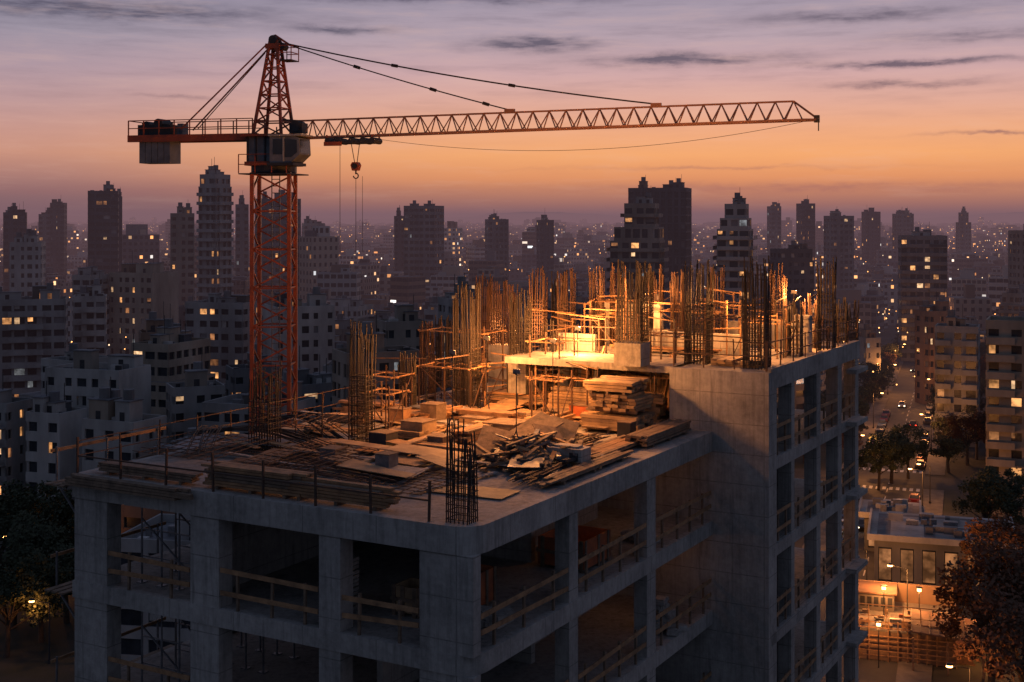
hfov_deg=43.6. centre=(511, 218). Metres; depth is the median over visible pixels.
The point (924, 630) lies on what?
open shed
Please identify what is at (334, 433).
rebar rod bundle
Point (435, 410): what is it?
tool box
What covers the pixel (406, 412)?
tool box
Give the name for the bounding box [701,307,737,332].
apartment building
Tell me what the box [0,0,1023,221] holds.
sky
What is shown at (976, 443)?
tree
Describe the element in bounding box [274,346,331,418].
apartment building
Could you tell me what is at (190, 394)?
apartment building
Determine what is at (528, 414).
lumber stack
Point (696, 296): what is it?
apartment building
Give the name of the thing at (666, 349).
lumber stack
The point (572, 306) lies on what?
rebar column cage
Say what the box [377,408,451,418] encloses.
lumber stack
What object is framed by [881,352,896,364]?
tree
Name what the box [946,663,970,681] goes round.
street lamp
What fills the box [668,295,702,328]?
apartment building
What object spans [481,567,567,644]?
timber guardrail
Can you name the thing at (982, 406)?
tree
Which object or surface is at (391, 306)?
apartment building
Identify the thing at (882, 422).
parked car
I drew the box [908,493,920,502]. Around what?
parked car
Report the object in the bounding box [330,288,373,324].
apartment building
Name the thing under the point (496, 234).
skyscraper
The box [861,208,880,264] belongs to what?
skyscraper
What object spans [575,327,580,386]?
work light
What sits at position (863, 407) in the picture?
tree
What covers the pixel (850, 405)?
timber guardrail
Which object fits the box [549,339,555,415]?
work light
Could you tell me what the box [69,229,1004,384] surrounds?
distant city lights
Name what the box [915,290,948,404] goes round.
apartment building
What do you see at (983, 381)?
tree
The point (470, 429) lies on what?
lumber stack
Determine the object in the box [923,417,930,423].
parked car
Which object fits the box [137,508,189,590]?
shoring props
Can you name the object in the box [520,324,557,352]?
apartment building
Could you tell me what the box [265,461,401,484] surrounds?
rebar rod bundle
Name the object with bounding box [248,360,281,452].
rebar column cage
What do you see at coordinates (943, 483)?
cross street road
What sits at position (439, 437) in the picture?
tool box
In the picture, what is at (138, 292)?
apartment building
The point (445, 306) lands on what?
apartment building
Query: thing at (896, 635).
builders yard building
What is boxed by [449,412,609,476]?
timber debris pile
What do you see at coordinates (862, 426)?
tree
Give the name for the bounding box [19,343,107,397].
apartment building
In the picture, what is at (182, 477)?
lumber stack
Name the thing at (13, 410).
apartment building
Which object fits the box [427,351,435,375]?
apartment building
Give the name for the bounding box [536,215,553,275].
skyscraper
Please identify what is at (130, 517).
apartment building
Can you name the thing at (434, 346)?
apartment building
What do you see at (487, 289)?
rebar column cage
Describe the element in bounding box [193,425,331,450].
rebar rod bundle
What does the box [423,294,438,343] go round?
apartment building
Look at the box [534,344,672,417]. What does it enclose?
leaning formwork shutters
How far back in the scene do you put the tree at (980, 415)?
252.20 m
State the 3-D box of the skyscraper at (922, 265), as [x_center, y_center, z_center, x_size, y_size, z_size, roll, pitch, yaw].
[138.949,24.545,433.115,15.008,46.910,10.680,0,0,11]
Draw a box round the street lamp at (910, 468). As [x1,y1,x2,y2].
[908,467,922,505]
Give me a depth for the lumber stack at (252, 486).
35.56 m
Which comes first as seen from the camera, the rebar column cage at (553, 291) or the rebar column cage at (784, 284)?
the rebar column cage at (784, 284)
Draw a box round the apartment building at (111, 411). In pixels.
[82,377,166,470]
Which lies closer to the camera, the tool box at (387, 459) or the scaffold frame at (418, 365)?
the tool box at (387, 459)
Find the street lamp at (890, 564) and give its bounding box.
[887,563,907,608]
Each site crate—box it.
[390,577,419,618]
[481,564,495,605]
[536,525,609,573]
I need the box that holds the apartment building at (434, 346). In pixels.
[427,340,436,351]
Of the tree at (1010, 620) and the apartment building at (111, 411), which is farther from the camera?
the apartment building at (111, 411)
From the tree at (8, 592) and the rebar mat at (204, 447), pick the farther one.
the tree at (8, 592)
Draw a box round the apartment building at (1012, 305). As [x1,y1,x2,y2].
[996,282,1023,316]
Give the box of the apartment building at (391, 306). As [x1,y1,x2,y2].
[383,302,394,316]
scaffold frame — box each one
[359,381,410,428]
[367,365,415,409]
[416,355,490,407]
[418,321,506,407]
[525,332,578,409]
[527,368,576,416]
[586,306,648,345]
[593,295,632,346]
[622,325,685,416]
[656,304,728,333]
[750,313,799,357]
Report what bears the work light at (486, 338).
on the concrete building under construction at (732, 456)
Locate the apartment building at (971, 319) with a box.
[964,307,985,336]
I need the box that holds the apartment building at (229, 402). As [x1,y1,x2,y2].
[201,371,315,440]
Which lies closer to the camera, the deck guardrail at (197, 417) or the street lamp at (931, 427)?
the deck guardrail at (197, 417)
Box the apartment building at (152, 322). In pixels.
[139,301,173,341]
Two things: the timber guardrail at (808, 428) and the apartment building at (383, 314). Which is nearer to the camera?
the timber guardrail at (808, 428)
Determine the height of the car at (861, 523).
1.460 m
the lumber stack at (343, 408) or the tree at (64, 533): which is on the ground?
the tree at (64, 533)
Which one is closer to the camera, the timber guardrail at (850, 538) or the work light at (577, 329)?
the work light at (577, 329)
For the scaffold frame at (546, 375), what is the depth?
47.31 m
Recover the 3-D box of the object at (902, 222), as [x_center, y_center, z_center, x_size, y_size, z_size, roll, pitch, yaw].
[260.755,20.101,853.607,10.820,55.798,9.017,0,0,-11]
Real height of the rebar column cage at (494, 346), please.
5.006 m
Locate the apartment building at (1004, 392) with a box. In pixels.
[986,316,1023,517]
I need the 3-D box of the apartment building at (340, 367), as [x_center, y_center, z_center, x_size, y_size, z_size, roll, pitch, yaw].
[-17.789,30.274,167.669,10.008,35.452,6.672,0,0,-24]
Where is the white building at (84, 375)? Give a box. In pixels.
[45,333,150,416]
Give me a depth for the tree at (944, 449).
240.84 m
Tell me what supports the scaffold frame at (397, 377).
on the concrete building under construction at (732, 456)
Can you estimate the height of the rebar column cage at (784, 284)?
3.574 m
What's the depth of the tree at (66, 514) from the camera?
160.67 m
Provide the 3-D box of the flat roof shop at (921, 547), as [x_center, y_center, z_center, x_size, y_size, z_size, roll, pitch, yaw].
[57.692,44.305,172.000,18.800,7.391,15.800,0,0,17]
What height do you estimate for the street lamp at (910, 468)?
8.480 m
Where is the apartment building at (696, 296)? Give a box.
[688,285,714,302]
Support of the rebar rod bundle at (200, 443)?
on the concrete building under construction at (732, 456)
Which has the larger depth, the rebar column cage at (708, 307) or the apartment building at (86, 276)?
the apartment building at (86, 276)
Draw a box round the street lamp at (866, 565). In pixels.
[859,549,866,579]
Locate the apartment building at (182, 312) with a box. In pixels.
[179,296,207,329]
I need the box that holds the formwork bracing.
[369,288,816,410]
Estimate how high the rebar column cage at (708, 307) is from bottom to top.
3.927 m
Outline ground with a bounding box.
[0,243,1023,681]
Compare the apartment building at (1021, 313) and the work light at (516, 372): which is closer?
the work light at (516, 372)
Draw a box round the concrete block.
[546,443,590,465]
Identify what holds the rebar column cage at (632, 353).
on the concrete building under construction at (732, 456)
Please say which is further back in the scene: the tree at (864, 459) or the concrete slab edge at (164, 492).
the tree at (864, 459)
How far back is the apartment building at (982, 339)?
381.17 m
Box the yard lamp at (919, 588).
[916,586,922,609]
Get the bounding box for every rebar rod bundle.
[185,425,229,453]
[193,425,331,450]
[220,445,364,468]
[255,413,356,440]
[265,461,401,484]
[507,451,601,485]
[528,365,649,376]
[573,433,610,444]
[575,433,600,443]
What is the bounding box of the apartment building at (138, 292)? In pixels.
[109,251,178,354]
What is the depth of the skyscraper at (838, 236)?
599.93 m
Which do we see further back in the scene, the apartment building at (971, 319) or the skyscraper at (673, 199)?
the skyscraper at (673, 199)
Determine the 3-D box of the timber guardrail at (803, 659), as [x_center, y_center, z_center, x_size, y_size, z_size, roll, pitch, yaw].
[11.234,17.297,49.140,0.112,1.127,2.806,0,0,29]
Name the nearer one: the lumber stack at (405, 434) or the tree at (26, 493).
the lumber stack at (405, 434)
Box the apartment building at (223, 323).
[185,291,256,382]
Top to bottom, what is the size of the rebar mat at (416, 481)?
0.049 m
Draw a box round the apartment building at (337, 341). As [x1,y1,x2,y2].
[335,334,346,347]
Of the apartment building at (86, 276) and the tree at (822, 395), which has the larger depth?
the apartment building at (86, 276)
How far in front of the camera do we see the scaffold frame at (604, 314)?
53.67 m
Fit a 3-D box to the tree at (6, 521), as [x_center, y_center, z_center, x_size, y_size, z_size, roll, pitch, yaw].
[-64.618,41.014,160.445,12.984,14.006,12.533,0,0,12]
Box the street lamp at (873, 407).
[873,392,882,427]
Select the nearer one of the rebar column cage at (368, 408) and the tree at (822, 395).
the rebar column cage at (368, 408)
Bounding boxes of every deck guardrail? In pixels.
[76,437,430,521]
[79,362,487,454]
[271,386,402,445]
[539,324,766,370]
[664,312,857,371]
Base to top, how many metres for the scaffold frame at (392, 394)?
1.611 m
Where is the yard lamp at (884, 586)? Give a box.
[881,584,886,614]
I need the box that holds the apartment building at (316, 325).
[263,287,334,378]
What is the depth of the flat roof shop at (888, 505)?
186.81 m
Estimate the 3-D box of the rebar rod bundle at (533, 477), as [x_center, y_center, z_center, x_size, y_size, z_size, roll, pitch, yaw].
[1.314,7.473,38.834,1.064,0.186,5.710,0,0,27]
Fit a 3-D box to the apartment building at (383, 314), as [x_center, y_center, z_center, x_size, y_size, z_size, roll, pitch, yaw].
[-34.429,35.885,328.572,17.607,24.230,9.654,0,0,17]
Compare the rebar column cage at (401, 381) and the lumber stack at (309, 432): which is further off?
the rebar column cage at (401, 381)
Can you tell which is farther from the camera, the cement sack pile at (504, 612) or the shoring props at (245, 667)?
the shoring props at (245, 667)
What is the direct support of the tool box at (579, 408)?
on the concrete building under construction at (732, 456)
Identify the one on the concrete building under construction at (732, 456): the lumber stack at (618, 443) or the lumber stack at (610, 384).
the lumber stack at (618, 443)
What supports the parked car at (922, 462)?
on the avenue road at (903, 389)
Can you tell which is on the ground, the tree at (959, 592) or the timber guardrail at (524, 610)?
the tree at (959, 592)
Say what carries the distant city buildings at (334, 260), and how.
on the ground
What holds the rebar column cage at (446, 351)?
on the concrete building under construction at (732, 456)
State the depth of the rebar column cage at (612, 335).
54.90 m
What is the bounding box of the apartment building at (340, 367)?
[332,315,418,412]
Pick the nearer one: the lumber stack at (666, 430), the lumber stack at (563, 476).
the lumber stack at (563, 476)
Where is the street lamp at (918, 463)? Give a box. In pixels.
[917,462,930,503]
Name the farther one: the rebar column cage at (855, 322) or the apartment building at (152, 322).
the apartment building at (152, 322)
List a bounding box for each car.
[858,517,863,529]
[875,424,884,432]
[877,419,886,427]
[879,414,888,421]
[882,410,890,416]
[898,401,905,407]
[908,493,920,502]
[909,420,917,427]
[915,459,925,468]
[916,453,926,461]
[921,433,929,441]
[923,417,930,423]
[924,412,932,418]
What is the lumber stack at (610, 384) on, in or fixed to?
on the lumber stack at (619, 402)
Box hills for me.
[0,212,1023,224]
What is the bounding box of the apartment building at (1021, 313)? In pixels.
[1015,311,1023,316]
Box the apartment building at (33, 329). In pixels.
[0,283,67,396]
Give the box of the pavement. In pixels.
[802,357,945,681]
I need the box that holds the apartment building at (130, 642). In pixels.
[121,513,189,660]
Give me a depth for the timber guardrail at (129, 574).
36.91 m
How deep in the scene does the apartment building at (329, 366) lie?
248.85 m
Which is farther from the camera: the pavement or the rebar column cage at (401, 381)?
the pavement
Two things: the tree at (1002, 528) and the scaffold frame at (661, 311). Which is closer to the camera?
the scaffold frame at (661, 311)
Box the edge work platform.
[44,426,174,681]
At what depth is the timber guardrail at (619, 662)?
38.97 m
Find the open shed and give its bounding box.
[911,608,984,678]
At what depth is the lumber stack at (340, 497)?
34.02 m
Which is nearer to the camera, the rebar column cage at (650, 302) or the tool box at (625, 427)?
the tool box at (625, 427)
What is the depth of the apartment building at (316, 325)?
265.51 m
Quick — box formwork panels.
[167,391,669,499]
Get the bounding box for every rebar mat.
[132,432,274,460]
[236,441,379,471]
[273,410,363,431]
[334,467,478,494]
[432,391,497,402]
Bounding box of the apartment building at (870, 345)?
[858,320,880,390]
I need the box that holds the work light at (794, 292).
[791,290,796,333]
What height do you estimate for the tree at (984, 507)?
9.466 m
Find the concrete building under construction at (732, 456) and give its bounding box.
[72,302,867,681]
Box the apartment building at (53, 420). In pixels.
[26,381,86,504]
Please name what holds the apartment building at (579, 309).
on the ground
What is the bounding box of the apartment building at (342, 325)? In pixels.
[335,303,357,341]
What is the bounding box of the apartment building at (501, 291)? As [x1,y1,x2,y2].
[483,288,522,336]
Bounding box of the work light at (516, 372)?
[512,369,519,438]
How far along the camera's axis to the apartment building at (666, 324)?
415.29 m
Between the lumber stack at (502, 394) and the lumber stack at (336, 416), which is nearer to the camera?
the lumber stack at (336, 416)
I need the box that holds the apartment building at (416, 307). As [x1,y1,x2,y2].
[414,303,422,318]
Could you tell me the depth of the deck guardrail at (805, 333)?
50.58 m
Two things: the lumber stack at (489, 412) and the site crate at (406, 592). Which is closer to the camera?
the site crate at (406, 592)
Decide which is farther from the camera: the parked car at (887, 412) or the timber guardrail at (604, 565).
the parked car at (887, 412)
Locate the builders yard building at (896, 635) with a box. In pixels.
[858,579,958,668]
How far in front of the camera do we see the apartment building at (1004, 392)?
205.36 m
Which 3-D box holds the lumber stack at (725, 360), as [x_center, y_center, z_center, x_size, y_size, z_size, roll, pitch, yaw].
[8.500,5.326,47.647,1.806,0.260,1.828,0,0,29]
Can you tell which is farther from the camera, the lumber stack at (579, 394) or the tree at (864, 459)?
the tree at (864, 459)
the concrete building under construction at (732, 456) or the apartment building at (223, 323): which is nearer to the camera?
the concrete building under construction at (732, 456)
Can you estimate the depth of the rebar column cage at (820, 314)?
52.67 m
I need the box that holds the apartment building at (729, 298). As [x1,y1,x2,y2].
[696,291,737,331]
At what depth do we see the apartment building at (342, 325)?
330.11 m
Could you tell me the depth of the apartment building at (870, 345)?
350.15 m
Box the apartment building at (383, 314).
[354,310,394,331]
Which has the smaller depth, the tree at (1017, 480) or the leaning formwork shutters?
the leaning formwork shutters
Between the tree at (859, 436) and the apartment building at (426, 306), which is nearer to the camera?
the tree at (859, 436)
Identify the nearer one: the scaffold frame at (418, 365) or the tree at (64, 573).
the scaffold frame at (418, 365)
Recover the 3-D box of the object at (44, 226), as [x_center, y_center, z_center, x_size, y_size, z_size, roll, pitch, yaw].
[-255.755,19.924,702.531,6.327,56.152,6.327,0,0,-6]
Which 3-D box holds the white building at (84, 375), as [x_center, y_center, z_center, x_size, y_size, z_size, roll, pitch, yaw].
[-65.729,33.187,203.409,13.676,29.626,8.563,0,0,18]
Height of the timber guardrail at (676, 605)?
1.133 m
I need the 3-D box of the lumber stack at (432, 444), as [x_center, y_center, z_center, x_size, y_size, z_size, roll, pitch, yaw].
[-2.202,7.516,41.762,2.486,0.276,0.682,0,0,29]
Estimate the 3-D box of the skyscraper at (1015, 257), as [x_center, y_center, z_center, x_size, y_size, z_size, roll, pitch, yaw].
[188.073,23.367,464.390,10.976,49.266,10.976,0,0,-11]
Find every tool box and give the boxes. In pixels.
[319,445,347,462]
[368,429,398,445]
[374,451,398,467]
[390,406,411,426]
[400,417,436,434]
[419,401,446,423]
[427,433,451,442]
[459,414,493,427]
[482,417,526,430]
[568,402,588,419]
[617,420,636,438]
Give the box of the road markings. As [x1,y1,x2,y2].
[862,390,921,575]
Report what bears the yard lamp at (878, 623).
on the avenue road at (903, 389)
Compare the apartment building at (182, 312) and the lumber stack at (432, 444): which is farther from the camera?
the apartment building at (182, 312)
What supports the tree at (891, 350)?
on the ground
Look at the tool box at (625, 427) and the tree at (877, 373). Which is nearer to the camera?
the tool box at (625, 427)
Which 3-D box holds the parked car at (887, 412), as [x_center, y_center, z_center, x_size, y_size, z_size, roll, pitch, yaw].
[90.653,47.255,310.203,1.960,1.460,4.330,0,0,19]
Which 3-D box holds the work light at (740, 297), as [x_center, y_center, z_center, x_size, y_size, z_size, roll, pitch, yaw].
[8.807,4.237,49.594,0.628,2.455,0.727,0,0,0]
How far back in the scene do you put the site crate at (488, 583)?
35.93 m
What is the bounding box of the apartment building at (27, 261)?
[10,225,45,296]
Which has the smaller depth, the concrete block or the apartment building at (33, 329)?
the concrete block
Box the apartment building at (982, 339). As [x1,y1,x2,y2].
[966,323,984,377]
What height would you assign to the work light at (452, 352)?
3.155 m
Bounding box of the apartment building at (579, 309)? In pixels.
[536,281,587,336]
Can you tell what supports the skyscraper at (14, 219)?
on the ground
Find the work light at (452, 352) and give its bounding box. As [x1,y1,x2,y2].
[444,350,455,433]
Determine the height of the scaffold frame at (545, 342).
3.112 m
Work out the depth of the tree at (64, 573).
143.12 m
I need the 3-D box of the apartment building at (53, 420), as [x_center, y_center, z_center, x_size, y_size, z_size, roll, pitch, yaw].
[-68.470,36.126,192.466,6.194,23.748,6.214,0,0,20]
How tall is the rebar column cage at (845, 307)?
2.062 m
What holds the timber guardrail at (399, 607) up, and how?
on the concrete building under construction at (732, 456)
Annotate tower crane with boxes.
[127,34,819,432]
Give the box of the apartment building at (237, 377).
[226,343,278,395]
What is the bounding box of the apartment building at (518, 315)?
[502,289,528,336]
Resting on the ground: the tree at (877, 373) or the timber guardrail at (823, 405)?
the tree at (877, 373)
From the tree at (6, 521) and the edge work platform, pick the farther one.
the tree at (6, 521)
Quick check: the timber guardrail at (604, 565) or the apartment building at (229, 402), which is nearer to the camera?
the timber guardrail at (604, 565)
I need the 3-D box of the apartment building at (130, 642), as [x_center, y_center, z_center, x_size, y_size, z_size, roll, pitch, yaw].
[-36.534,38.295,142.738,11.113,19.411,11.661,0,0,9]
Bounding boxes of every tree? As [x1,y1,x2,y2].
[0,479,74,548]
[0,492,48,553]
[0,500,74,560]
[0,510,64,628]
[0,562,57,657]
[2,539,74,642]
[11,526,74,623]
[32,492,74,539]
[821,384,871,415]
[821,390,842,409]
[842,427,862,448]
[858,361,895,402]
[858,380,882,413]
[858,438,903,489]
[859,423,868,431]
[863,374,887,400]
[866,428,915,482]
[881,343,901,365]
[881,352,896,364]
[881,359,894,375]
[889,423,931,478]
[925,386,934,415]
[929,434,969,472]
[930,412,962,439]
[932,549,1023,681]
[940,413,985,465]
[951,476,1023,524]
[952,580,1023,681]
[955,405,985,459]
[957,511,1023,580]
[965,532,1023,620]
[968,465,1023,515]
[972,409,985,441]
[980,342,985,361]
[980,354,985,384]
[980,372,985,391]
[980,387,985,403]
[980,389,984,410]
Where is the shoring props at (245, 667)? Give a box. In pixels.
[141,611,299,681]
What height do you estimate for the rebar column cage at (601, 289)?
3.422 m
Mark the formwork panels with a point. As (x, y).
(406, 450)
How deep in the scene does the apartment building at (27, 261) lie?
399.63 m
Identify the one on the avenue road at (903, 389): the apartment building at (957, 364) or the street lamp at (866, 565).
the street lamp at (866, 565)
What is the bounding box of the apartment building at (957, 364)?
[935,304,979,447]
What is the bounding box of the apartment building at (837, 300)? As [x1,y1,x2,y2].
[811,291,849,373]
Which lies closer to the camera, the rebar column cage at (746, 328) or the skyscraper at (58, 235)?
the rebar column cage at (746, 328)
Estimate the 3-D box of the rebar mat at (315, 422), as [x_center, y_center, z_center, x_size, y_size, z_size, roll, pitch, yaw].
[-6.694,6.950,43.896,3.302,0.240,3.228,0,0,0]
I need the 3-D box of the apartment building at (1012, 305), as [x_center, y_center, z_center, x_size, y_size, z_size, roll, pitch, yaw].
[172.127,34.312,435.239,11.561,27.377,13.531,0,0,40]
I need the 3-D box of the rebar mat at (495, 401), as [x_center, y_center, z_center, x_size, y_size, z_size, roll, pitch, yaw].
[-1.322,7.347,52.712,4.422,0.047,3.844,0,0,0]
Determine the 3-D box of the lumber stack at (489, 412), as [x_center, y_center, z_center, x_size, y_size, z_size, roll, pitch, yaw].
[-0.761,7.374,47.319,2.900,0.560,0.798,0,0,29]
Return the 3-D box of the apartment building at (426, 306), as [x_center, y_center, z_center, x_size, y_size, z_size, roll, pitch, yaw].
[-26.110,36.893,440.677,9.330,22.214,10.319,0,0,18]
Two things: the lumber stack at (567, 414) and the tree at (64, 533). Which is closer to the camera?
the lumber stack at (567, 414)
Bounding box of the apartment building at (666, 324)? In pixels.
[665,313,669,328]
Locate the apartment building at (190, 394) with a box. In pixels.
[166,361,224,442]
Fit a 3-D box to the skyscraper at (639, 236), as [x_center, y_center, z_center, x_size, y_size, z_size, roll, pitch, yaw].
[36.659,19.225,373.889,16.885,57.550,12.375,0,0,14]
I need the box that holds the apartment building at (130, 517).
[121,427,198,533]
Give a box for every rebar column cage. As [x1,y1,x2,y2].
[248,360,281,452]
[349,320,376,442]
[397,351,416,406]
[419,321,434,400]
[435,315,450,387]
[445,418,477,524]
[453,282,480,407]
[475,273,492,381]
[488,280,517,394]
[508,288,533,408]
[529,266,547,341]
[540,319,557,390]
[551,270,568,336]
[557,268,575,338]
[588,266,604,345]
[609,263,626,343]
[614,259,649,366]
[637,261,653,340]
[648,264,663,303]
[670,269,685,331]
[684,259,713,364]
[709,265,724,333]
[742,255,772,369]
[769,263,786,348]
[787,299,803,356]
[802,293,816,348]
[816,256,836,350]
[836,297,848,343]
[848,300,859,340]
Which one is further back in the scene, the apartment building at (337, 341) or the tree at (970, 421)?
the apartment building at (337, 341)
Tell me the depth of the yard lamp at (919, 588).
143.12 m
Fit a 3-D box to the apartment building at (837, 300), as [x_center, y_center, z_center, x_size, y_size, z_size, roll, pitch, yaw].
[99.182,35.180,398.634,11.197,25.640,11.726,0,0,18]
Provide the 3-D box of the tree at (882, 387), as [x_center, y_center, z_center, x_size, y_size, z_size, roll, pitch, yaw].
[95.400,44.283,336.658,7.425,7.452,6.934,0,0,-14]
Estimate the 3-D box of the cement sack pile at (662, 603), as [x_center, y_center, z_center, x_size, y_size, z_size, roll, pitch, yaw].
[5.214,13.545,43.826,1.721,1.077,1.557,0,0,42]
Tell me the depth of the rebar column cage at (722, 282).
55.84 m
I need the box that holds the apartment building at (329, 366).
[323,343,346,371]
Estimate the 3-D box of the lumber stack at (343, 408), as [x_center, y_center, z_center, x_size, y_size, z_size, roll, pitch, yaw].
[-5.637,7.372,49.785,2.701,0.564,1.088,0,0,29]
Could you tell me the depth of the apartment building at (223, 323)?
284.11 m
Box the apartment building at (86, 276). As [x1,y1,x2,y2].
[68,259,108,347]
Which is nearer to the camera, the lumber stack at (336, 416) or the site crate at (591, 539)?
the site crate at (591, 539)
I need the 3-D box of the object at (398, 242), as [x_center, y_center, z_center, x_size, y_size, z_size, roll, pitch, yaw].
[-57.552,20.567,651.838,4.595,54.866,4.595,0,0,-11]
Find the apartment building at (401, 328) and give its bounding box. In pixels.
[377,295,426,394]
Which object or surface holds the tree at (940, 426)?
on the ground
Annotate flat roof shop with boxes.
[858,497,924,551]
[867,508,1017,591]
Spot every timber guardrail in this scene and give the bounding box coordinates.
[108,550,189,597]
[108,656,189,681]
[220,568,317,624]
[342,593,418,643]
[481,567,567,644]
[578,523,645,591]
[578,625,645,681]
[656,491,710,547]
[656,578,710,645]
[698,671,710,681]
[777,418,790,454]
[777,503,790,540]
[777,587,790,626]
[777,669,790,681]
[795,407,815,443]
[795,489,815,525]
[795,567,815,607]
[795,647,815,681]
[821,398,837,430]
[821,475,837,507]
[821,549,837,584]
[821,622,837,662]
[842,392,854,420]
[842,461,854,493]
[842,534,854,567]
[842,604,854,640]
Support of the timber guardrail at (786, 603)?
on the concrete building under construction at (732, 456)
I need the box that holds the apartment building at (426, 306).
[420,293,442,314]
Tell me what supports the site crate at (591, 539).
on the concrete building under construction at (732, 456)
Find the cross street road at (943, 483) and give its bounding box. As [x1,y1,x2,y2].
[795,392,985,489]
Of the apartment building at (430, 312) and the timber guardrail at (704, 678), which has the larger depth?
the apartment building at (430, 312)
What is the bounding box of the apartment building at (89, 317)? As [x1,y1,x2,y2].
[73,270,106,355]
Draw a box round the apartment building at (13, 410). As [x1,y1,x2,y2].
[0,373,32,495]
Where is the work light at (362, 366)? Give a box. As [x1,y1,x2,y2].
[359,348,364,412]
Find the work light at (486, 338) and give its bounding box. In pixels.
[481,336,489,408]
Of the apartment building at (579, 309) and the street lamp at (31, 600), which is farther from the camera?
the apartment building at (579, 309)
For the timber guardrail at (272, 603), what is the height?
1.146 m
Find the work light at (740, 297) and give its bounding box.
[734,296,743,353]
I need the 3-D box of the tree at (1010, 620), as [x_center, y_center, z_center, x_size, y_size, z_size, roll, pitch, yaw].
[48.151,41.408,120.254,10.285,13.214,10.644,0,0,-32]
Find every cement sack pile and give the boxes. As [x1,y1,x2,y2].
[481,605,513,629]
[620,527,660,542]
[656,595,688,635]
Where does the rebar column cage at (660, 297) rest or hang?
on the concrete building under construction at (732, 456)
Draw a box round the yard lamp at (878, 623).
[875,620,881,667]
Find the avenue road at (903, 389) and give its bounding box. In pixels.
[821,361,934,681]
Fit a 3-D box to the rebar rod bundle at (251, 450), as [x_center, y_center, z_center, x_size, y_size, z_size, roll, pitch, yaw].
[-6.979,7.471,40.419,5.725,0.228,1.926,0,0,35]
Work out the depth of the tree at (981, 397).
301.61 m
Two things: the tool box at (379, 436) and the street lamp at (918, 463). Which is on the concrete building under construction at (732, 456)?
the tool box at (379, 436)
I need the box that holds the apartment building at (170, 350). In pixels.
[131,315,215,414]
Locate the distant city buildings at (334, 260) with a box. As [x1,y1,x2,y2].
[0,217,1022,336]
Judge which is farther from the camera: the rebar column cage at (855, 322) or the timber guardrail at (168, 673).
the rebar column cage at (855, 322)
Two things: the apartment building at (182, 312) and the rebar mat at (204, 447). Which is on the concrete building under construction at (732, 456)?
the rebar mat at (204, 447)
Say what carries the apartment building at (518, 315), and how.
on the ground
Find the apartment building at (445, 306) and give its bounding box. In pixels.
[438,273,485,391]
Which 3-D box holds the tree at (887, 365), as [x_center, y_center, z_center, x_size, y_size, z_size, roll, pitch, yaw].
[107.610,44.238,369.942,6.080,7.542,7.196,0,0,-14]
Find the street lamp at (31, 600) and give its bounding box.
[29,598,50,663]
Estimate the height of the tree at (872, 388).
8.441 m
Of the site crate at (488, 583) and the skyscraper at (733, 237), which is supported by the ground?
the skyscraper at (733, 237)
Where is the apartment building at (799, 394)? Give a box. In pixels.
[777,378,803,409]
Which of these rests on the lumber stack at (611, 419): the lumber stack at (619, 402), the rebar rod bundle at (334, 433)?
the lumber stack at (619, 402)
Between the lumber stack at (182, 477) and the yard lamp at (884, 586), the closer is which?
the lumber stack at (182, 477)
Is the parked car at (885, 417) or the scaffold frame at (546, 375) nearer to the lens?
the scaffold frame at (546, 375)
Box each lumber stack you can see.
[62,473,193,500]
[97,461,202,484]
[201,460,313,498]
[286,477,402,510]
[297,422,339,438]
[320,412,363,423]
[332,397,398,412]
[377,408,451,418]
[389,423,448,439]
[411,405,462,419]
[412,440,473,452]
[450,422,492,445]
[454,408,525,418]
[471,409,549,423]
[490,389,550,408]
[535,450,633,486]
[547,386,666,422]
[550,410,575,419]
[579,411,656,432]
[583,375,648,394]
[586,390,653,413]
[591,435,641,458]
[609,344,721,355]
[625,419,690,446]
[711,355,762,367]
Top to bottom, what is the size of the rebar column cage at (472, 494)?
2.619 m
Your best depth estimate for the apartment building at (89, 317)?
309.72 m
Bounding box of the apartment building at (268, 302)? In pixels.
[262,301,270,330]
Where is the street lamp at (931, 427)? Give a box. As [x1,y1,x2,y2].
[920,413,931,454]
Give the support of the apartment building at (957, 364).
on the ground
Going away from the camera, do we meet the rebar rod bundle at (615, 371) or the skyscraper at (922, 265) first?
the rebar rod bundle at (615, 371)
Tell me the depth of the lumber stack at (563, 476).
38.24 m
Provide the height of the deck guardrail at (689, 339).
1.096 m

